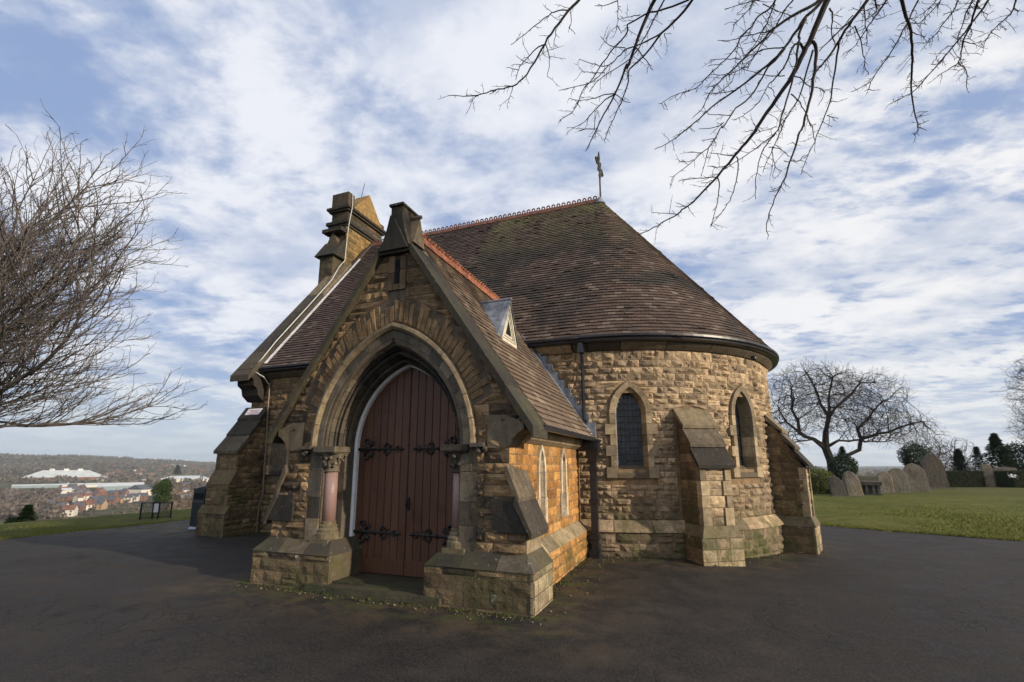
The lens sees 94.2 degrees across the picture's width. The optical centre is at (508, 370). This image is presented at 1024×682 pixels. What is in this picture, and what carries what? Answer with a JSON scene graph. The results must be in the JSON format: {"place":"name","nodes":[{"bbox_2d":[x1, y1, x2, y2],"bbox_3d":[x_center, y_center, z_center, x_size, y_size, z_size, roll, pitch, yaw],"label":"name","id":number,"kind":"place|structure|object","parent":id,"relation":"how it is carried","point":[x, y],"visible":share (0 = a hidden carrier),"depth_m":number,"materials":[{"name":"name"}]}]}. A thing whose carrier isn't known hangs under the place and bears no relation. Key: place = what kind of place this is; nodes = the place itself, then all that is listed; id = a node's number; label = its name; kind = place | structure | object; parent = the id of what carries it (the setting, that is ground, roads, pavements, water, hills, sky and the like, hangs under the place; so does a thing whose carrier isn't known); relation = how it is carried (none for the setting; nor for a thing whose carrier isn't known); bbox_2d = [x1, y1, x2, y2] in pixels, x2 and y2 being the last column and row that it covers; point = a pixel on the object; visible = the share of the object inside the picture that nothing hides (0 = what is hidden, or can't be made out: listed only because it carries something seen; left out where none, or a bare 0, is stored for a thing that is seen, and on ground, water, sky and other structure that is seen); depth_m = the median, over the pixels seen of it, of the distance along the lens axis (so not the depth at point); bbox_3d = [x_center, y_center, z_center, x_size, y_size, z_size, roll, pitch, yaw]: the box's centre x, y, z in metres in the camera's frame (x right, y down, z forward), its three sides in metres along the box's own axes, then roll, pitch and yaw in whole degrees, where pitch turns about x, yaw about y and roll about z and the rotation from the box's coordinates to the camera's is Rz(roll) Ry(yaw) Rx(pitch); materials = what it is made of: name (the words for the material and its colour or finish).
{"place":"outdoors","nodes":[
{"label":"outdoors","id":0,"kind":"place"},
{"bbox_2d":[0,455,1023,540],"bbox_3d":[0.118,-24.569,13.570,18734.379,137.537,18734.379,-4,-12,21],"label":"ground","id":1,"kind":"structure","parent":0,"point":[989,497],"depth_m":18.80,"materials":[{"name":"green plant"}]},
{"bbox_2d":[4,504,37,522],"bbox_3d":[-30.641,9.296,30.098,1.840,1.625,2.033,-4,-12,21],"label":"shrub","id":2,"kind":"object","parent":1,"relation":"on","point":[27,511],"visible":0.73,"depth_m":30.00,"materials":[{"name":"green plant"}]},
{"bbox_2d":[0,486,67,519],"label":"purple scrub","id":3,"kind":"object","parent":1,"relation":"on","point":[13,502],"visible":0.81,"depth_m":429.01,"materials":[{"name":"plant"}]},
{"bbox_2d":[11,484,61,487],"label":"warehouse","id":4,"kind":"structure","parent":1,"relation":"on","point":[37,486],"depth_m":790.01,"materials":[{"name":"metal"}]},
{"bbox_2d":[38,515,81,520],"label":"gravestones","id":5,"kind":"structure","parent":1,"relation":"on","point":[79,516],"depth_m":343.85,"materials":[{"name":"grey stone"}]},
{"bbox_2d":[21,469,105,479],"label":"warehouse","id":6,"kind":"structure","parent":1,"relation":"on","point":[82,474],"depth_m":1005.17,"materials":[{"name":"white metal"}]},
{"bbox_2d":[57,501,69,506],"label":"terraced house","id":7,"kind":"structure","parent":1,"relation":"on","point":[64,503],"depth_m":399.06,"materials":[{"name":"stone"}]},
{"bbox_2d":[59,492,72,501],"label":"terraced house","id":8,"kind":"structure","parent":1,"relation":"on","point":[67,497],"depth_m":519.96,"materials":[{"name":"red brick"}]},
{"bbox_2d":[61,488,71,493],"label":"warehouse","id":9,"kind":"structure","parent":1,"relation":"on","point":[65,490],"depth_m":668.14,"materials":[{"name":"metal"}]},
{"bbox_2d":[61,503,78,516],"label":"terraced house","id":10,"kind":"structure","parent":1,"relation":"on","point":[71,510],"depth_m":372.67,"materials":[{"name":"white paint"}]},
{"bbox_2d":[68,485,78,491],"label":"detached house","id":11,"kind":"structure","parent":1,"relation":"on","point":[75,487],"depth_m":706.74,"materials":[{"name":"stone"}]},
{"bbox_2d":[72,493,83,502],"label":"detached house","id":12,"kind":"structure","parent":1,"relation":"on","point":[78,497],"depth_m":510.60,"materials":[{"name":"white paint"}]},
{"bbox_2d":[72,500,86,511],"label":"terraced house","id":13,"kind":"structure","parent":1,"relation":"on","point":[82,505],"depth_m":403.74,"materials":[{"name":"red brick"}]},
{"bbox_2d":[62,483,97,486],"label":"warehouse","id":14,"kind":"structure","parent":1,"relation":"on","point":[86,484],"depth_m":817.89,"materials":[{"name":"metal"}]},
{"bbox_2d":[79,499,92,510],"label":"terraced house","id":15,"kind":"structure","parent":1,"relation":"on","point":[89,503],"depth_m":419.39,"materials":[{"name":"white paint"}]},
{"bbox_2d":[84,491,92,499],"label":"detached house","id":16,"kind":"structure","parent":1,"relation":"on","point":[87,495],"depth_m":544.60,"materials":[{"name":"white paint"}]},
{"bbox_2d":[87,494,99,504],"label":"detached house","id":17,"kind":"structure","parent":1,"relation":"on","point":[94,498],"depth_m":479.64,"materials":[{"name":"red brick"}]},
{"bbox_2d":[93,498,107,509],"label":"terraced house","id":18,"kind":"structure","parent":1,"relation":"on","point":[100,504],"depth_m":430.54,"materials":[{"name":"brick"}]},
{"bbox_2d":[0,99,206,427],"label":"bare tree","id":19,"kind":"object","parent":1,"relation":"on","point":[19,253],"visible":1,"depth_m":14.13,"materials":[{"name":"brown plant"}]},
{"bbox_2d":[0,454,214,485],"bbox_3d":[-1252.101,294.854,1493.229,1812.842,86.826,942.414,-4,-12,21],"label":"valley wood","id":20,"kind":"object","parent":1,"relation":"on","point":[18,473],"visible":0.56,"depth_m":1099.79,"materials":[{"name":"plant"}]},
{"bbox_2d":[102,494,116,504],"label":"terraced house","id":21,"kind":"structure","parent":1,"relation":"on","point":[110,499],"depth_m":478.82,"materials":[{"name":"red brick"}]},
{"bbox_2d":[106,489,118,495],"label":"terraced house","id":22,"kind":"structure","parent":1,"relation":"on","point":[112,492],"depth_m":590.85,"materials":[{"name":"red brick"}]},
{"bbox_2d":[47,489,188,518],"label":"garden trees","id":23,"kind":"object","parent":1,"relation":"on","point":[133,508],"visible":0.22,"depth_m":410.64,"materials":[{"name":"plant"}]},
{"bbox_2d":[113,494,124,502],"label":"terraced house","id":24,"kind":"structure","parent":1,"relation":"on","point":[122,497],"depth_m":496.01,"materials":[{"name":"brick"}]},
{"bbox_2d":[97,482,143,490],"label":"warehouse","id":25,"kind":"structure","parent":1,"relation":"on","point":[112,486],"depth_m":751.27,"materials":[{"name":"metal"}]},
{"bbox_2d":[118,489,128,494],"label":"terraced house","id":26,"kind":"structure","parent":1,"relation":"on","point":[123,491],"depth_m":602.66,"materials":[{"name":"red brick"}]},
{"bbox_2d":[121,493,133,502],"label":"terraced house","id":27,"kind":"structure","parent":1,"relation":"on","point":[129,496],"depth_m":511.28,"materials":[{"name":"stone"}]},
{"bbox_2d":[130,492,139,500],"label":"terraced house","id":28,"kind":"structure","parent":1,"relation":"on","point":[137,495],"depth_m":529.55,"materials":[{"name":"paint"}]},
{"bbox_2d":[128,484,151,495],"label":"warehouse","id":29,"kind":"structure","parent":1,"relation":"on","point":[144,488],"depth_m":620.85,"materials":[{"name":"metal"}]},
{"bbox_2d":[139,491,147,500],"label":"terraced house","id":30,"kind":"structure","parent":1,"relation":"on","point":[143,496],"depth_m":537.73,"materials":[{"name":"red brick"}]},
{"bbox_2d":[139,501,172,519],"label":"metal gate","id":31,"kind":"structure","parent":1,"relation":"on","point":[155,508],"depth_m":17.07,"materials":[{"name":"black metal"}]},
{"bbox_2d":[150,478,173,510],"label":"evergreen tree","id":32,"kind":"object","parent":1,"relation":"on","point":[162,490],"visible":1,"depth_m":150.40,"materials":[{"name":"green plant"}]},
{"bbox_2d":[173,465,181,473],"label":"conifer tree","id":33,"kind":"object","parent":1,"relation":"on","point":[176,470],"visible":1,"depth_m":1104.44,"materials":[{"name":"green plant"}]},
{"bbox_2d":[163,480,205,510],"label":"brown scrub","id":34,"kind":"object","parent":1,"relation":"on","point":[183,502],"visible":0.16,"depth_m":504.68,"materials":[{"name":"brown plant"}]},
{"bbox_2d":[161,476,208,481],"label":"warehouse","id":35,"kind":"structure","parent":1,"relation":"on","point":[178,478],"depth_m":1013.37,"materials":[{"name":"metal"}]},
{"bbox_2d":[182,486,189,491],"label":"detached house","id":36,"kind":"structure","parent":1,"relation":"on","point":[185,489],"depth_m":668.49,"materials":[{"name":"stone"}]},
{"bbox_2d":[0,453,948,481],"bbox_3d":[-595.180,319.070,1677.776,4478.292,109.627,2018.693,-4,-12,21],"label":"woodland","id":37,"kind":"object","parent":1,"relation":"on","point":[866,472],"visible":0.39,"depth_m":1555.58,"materials":[{"name":"plant"}]},
{"bbox_2d":[0,520,1023,681],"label":"asphalt forecourt","id":38,"kind":"structure","parent":1,"relation":"on","point":[164,602],"depth_m":5.05,"materials":[{"name":"grey asphalt"}]},
{"bbox_2d":[188,485,206,528],"bbox_3d":[-8.249,3.697,12.898,0.492,1.197,0.459,-4,-12,21],"label":"litter bin","id":39,"kind":"object","parent":38,"relation":"on","point":[199,497],"visible":0.41,"depth_m":12.73,"materials":[{"name":"blue plastic"}]},
{"bbox_2d":[195,152,822,617],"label":"stone chapel","id":40,"kind":"structure","parent":38,"relation":"on","point":[447,418],"depth_m":8.29,"materials":[{"name":"brown stone"}]},
{"bbox_2d":[265,443,288,474],"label":"nave window","id":41,"kind":"structure","parent":40,"relation":"in","point":[269,449],"depth_m":11.78,"materials":[{"name":"beige glass"}]},
{"bbox_2d":[353,368,412,575],"bbox_3d":[-1.832,1.391,6.876,0.871,2.890,0.096,-4,-12,21],"label":"door leaf","id":42,"kind":"structure","parent":40,"relation":"in","point":[383,469],"depth_m":6.83,"materials":[{"name":"red paint"}]},
{"bbox_2d":[395,258,399,283],"bbox_3d":[-1.574,-1.419,6.818,0.084,0.390,0.080,-4,-12,21],"label":"slit window","id":43,"kind":"structure","parent":40,"relation":"in","point":[397,274],"depth_m":6.78,"materials":[{"name":"black glass"}]},
{"bbox_2d":[404,368,457,577],"bbox_3d":[-1.016,1.329,6.562,0.876,2.890,0.098,-4,-12,21],"label":"door leaf","id":44,"kind":"structure","parent":40,"relation":"in","point":[429,500],"depth_m":6.57,"materials":[{"name":"red paint"}]},
{"bbox_2d":[537,445,547,522],"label":"lancet window","id":45,"kind":"structure","parent":40,"relation":"in","point":[541,463],"depth_m":6.84,"materials":[{"name":"grey glass"}]},
{"bbox_2d":[560,448,568,516],"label":"lancet window","id":46,"kind":"structure","parent":40,"relation":"in","point":[564,501],"depth_m":7.89,"materials":[{"name":"grey glass"}]},
{"bbox_2d":[605,381,659,477],"bbox_3d":[2.308,1.107,9.048,0.960,1.820,0.276,-1,-11,6],"label":"apse window","id":47,"kind":"structure","parent":40,"relation":"in","point":[633,410],"depth_m":9.05,"materials":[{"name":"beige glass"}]},
{"bbox_2d":[727,385,763,477],"bbox_3d":[4.632,1.210,9.570,0.960,1.820,0.276,7,-13,-31],"label":"apse window","id":48,"kind":"structure","parent":40,"relation":"in","point":[739,428],"depth_m":9.61,"materials":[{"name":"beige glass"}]},
{"bbox_2d":[232,532,786,620],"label":"moss tufts","id":49,"kind":"object","parent":38,"relation":"on","point":[467,610],"visible":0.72,"depth_m":6.05,"materials":[{"name":"green plant"}]},
{"bbox_2d":[236,550,826,624],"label":"stone chips","id":50,"kind":"object","parent":38,"relation":"on","point":[489,615],"visible":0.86,"depth_m":5.77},
{"bbox_2d":[440,0,1023,239],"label":"overhanging tree","id":51,"kind":"object","parent":1,"relation":"on","point":[818,20],"visible":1,"depth_m":5.49,"materials":[{"name":"brown plant"}]},
{"bbox_2d":[810,466,835,493],"bbox_3d":[17.772,6.339,27.209,2.330,1.829,1.916,-4,-12,21],"label":"shrub","id":52,"kind":"object","parent":1,"relation":"on","point":[822,488],"visible":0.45,"depth_m":26.81,"materials":[{"name":"green plant"}]},
{"bbox_2d":[828,476,850,496],"bbox_3d":[16.944,6.092,24.445,0.861,1.337,0.420,-3,-12,13],"label":"headstone","id":53,"kind":"object","parent":1,"relation":"on","point":[836,486],"visible":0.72,"depth_m":24.42,"materials":[{"name":"grey stone"}]},
{"bbox_2d":[827,446,858,479],"bbox_3d":[35.500,10.046,50.520,3.108,4.071,3.327,-4,-12,21],"label":"shrub","id":54,"kind":"object","parent":1,"relation":"on","point":[849,464],"visible":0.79,"depth_m":50.11,"materials":[{"name":"green plant"}]},
{"bbox_2d":[842,471,866,496],"bbox_3d":[17.761,5.963,24.472,0.907,1.600,0.420,-3,-12,15],"label":"headstone","id":55,"kind":"object","parent":1,"relation":"on","point":[851,482],"visible":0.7,"depth_m":24.45,"materials":[{"name":"grey stone"}]},
{"bbox_2d":[768,355,952,475],"bbox_3d":[41.136,5.765,57.848,21.408,15.526,13.392,1,-11,-5],"label":"old tree","id":56,"kind":"object","parent":1,"relation":"on","point":[824,444],"visible":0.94,"depth_m":57.17,"materials":[{"name":"brown plant"}]},
{"bbox_2d":[860,481,881,494],"bbox_3d":[19.715,6.497,25.932,1.080,0.920,1.000,-8,-14,36],"label":"table tomb","id":57,"kind":"object","parent":1,"relation":"on","point":[870,487],"visible":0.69,"depth_m":25.61,"materials":[{"name":"grey stone"}]},
{"bbox_2d":[876,471,897,493],"bbox_3d":[21.463,6.510,27.069,0.872,1.534,0.420,-3,-12,17],"label":"headstone","id":58,"kind":"object","parent":1,"relation":"on","point":[887,486],"visible":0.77,"depth_m":27.03,"materials":[{"name":"grey stone"}]},
{"bbox_2d":[888,468,912,492],"bbox_3d":[22.801,6.553,27.740,1.071,1.711,0.420,-4,-12,18],"label":"headstone","id":59,"kind":"object","parent":1,"relation":"on","point":[900,480],"visible":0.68,"depth_m":27.70,"materials":[{"name":"grey stone"}]},
{"bbox_2d":[896,441,934,466],"bbox_3d":[53.580,11.748,62.596,3.616,4.962,4.334,-4,-12,21],"label":"round tree","id":60,"kind":"object","parent":1,"relation":"on","point":[907,458],"visible":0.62,"depth_m":62.23,"materials":[{"name":"green plant"}]},
{"bbox_2d":[903,463,930,491],"bbox_3d":[24.382,6.538,28.439,1.372,2.011,0.420,-4,-12,19],"label":"headstone","id":61,"kind":"object","parent":1,"relation":"on","point":[917,478],"visible":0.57,"depth_m":28.41,"materials":[{"name":"grey stone"}]},
{"bbox_2d":[902,440,950,470],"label":"winter tree","id":62,"kind":"object","parent":1,"relation":"on","point":[936,451],"visible":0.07,"depth_m":90.16,"materials":[{"name":"brown plant"}]},
{"bbox_2d":[918,438,954,470],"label":"winter tree","id":63,"kind":"object","parent":1,"relation":"on","point":[938,454],"visible":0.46,"depth_m":78.49,"materials":[{"name":"brown plant"}]},
{"bbox_2d":[920,453,954,488],"bbox_3d":[28.726,6.931,32.099,1.757,2.660,0.440,-4,-12,21],"label":"headstone","id":64,"kind":"object","parent":1,"relation":"on","point":[932,466],"visible":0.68,"depth_m":32.05,"materials":[{"name":"grey stone"}]},
{"bbox_2d":[933,437,975,470],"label":"winter tree","id":65,"kind":"object","parent":1,"relation":"on","point":[964,450],"visible":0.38,"depth_m":84.80,"materials":[{"name":"brown plant"}]},
{"bbox_2d":[950,449,973,470],"bbox_3d":[55.628,11.543,58.448,3.858,3.922,3.738,-4,-12,21],"label":"conifer tree","id":66,"kind":"object","parent":1,"relation":"on","point":[958,457],"visible":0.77,"depth_m":58.32,"materials":[{"name":"green plant"}]},
{"bbox_2d":[945,471,986,486],"bbox_3d":[32.871,7.950,34.906,3.493,1.222,1.300,1,-11,-7],"label":"hedge","id":67,"kind":"object","parent":1,"relation":"on","point":[965,478],"visible":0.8,"depth_m":34.39,"materials":[{"name":"green plant"}]},
{"bbox_2d":[980,464,994,486],"bbox_3d":[35.065,7.816,34.821,0.672,1.981,0.420,-5,-12,24],"label":"headstone","id":68,"kind":"object","parent":1,"relation":"on","point":[988,474],"visible":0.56,"depth_m":34.71,"materials":[{"name":"grey stone"}]},
{"bbox_2d":[969,433,1023,470],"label":"conifer tree","id":69,"kind":"object","parent":1,"relation":"on","point":[995,442],"visible":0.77,"depth_m":50.57,"materials":[{"name":"green plant"}]},
{"bbox_2d":[992,468,1004,486],"bbox_3d":[35.812,7.955,34.793,1.233,1.699,0.420,-5,-12,24],"label":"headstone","id":70,"kind":"object","parent":1,"relation":"on","point":[994,475],"visible":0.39,"depth_m":34.87,"materials":[{"name":"grey stone"}]},
{"bbox_2d":[997,467,1016,470],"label":"headstone","id":71,"kind":"object","parent":1,"relation":"on","point":[1007,468],"visible":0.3,"depth_m":36.09,"materials":[{"name":"grey stone"}]},
{"bbox_2d":[991,351,1023,424],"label":"bare tree","id":72,"kind":"object","parent":1,"relation":"on","point":[1019,389],"visible":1,"depth_m":46.89,"materials":[{"name":"brown plant"}]},
{"bbox_2d":[995,470,1023,487],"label":"hedge","id":73,"kind":"object","parent":1,"relation":"on","point":[1004,479],"visible":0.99,"depth_m":33.92,"materials":[{"name":"green plant"}]},
{"bbox_2d":[997,440,1023,469],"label":"conifer tree","id":74,"kind":"object","parent":1,"relation":"on","point":[1014,450],"visible":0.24,"depth_m":54.07,"materials":[{"name":"green plant"}]},
{"bbox_2d":[1004,411,1023,443],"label":"bare tree","id":75,"kind":"object","parent":1,"relation":"on","point":[1016,420],"visible":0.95,"depth_m":53.91,"materials":[{"name":"brown plant"}]},
{"bbox_2d":[0,0,1023,466],"label":"sky","id":76,"kind":"structure","parent":0,"point":[898,253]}
]}

